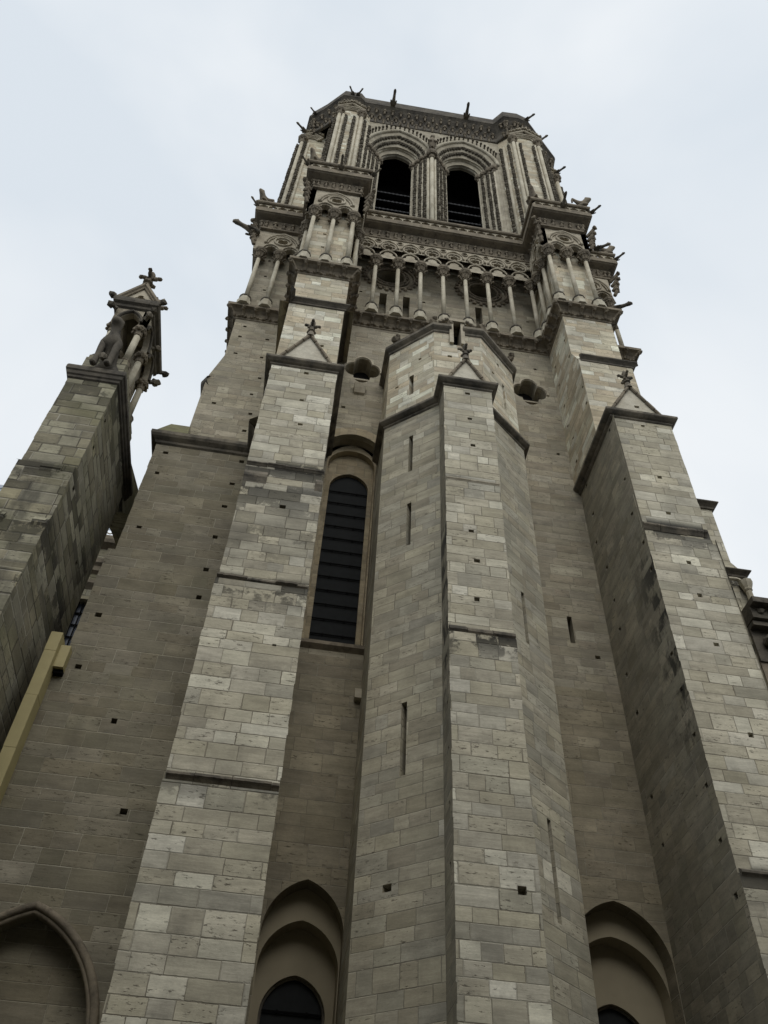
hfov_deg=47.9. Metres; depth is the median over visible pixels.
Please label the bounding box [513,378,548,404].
quatrefoil window
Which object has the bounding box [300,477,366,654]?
lancet window
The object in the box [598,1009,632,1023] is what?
arched window
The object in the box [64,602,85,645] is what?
window
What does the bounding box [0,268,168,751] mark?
flying buttress
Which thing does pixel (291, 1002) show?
arched window
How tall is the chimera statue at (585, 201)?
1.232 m
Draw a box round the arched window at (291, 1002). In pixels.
[259,980,321,1023]
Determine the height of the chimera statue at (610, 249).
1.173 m
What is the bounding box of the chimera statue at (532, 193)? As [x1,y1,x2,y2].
[526,185,538,204]
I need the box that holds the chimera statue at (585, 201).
[571,197,590,211]
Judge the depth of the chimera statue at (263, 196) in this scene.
47.02 m
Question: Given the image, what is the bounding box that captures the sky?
[0,0,767,597]
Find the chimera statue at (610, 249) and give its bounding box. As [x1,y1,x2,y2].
[597,245,614,252]
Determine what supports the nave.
on the ground
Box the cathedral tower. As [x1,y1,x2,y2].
[0,86,767,1023]
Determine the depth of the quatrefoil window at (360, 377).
37.19 m
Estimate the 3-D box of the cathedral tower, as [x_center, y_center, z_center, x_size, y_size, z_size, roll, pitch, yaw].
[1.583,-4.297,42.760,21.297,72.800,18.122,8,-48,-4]
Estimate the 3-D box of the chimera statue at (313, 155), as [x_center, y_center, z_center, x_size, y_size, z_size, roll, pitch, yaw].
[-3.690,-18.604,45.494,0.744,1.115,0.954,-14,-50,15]
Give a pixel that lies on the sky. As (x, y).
(134, 134)
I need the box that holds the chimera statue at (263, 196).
[256,188,274,201]
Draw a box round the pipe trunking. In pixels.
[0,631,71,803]
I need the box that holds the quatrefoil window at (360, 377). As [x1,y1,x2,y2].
[344,356,381,382]
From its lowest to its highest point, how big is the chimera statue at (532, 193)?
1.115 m
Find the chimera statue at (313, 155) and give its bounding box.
[307,147,323,161]

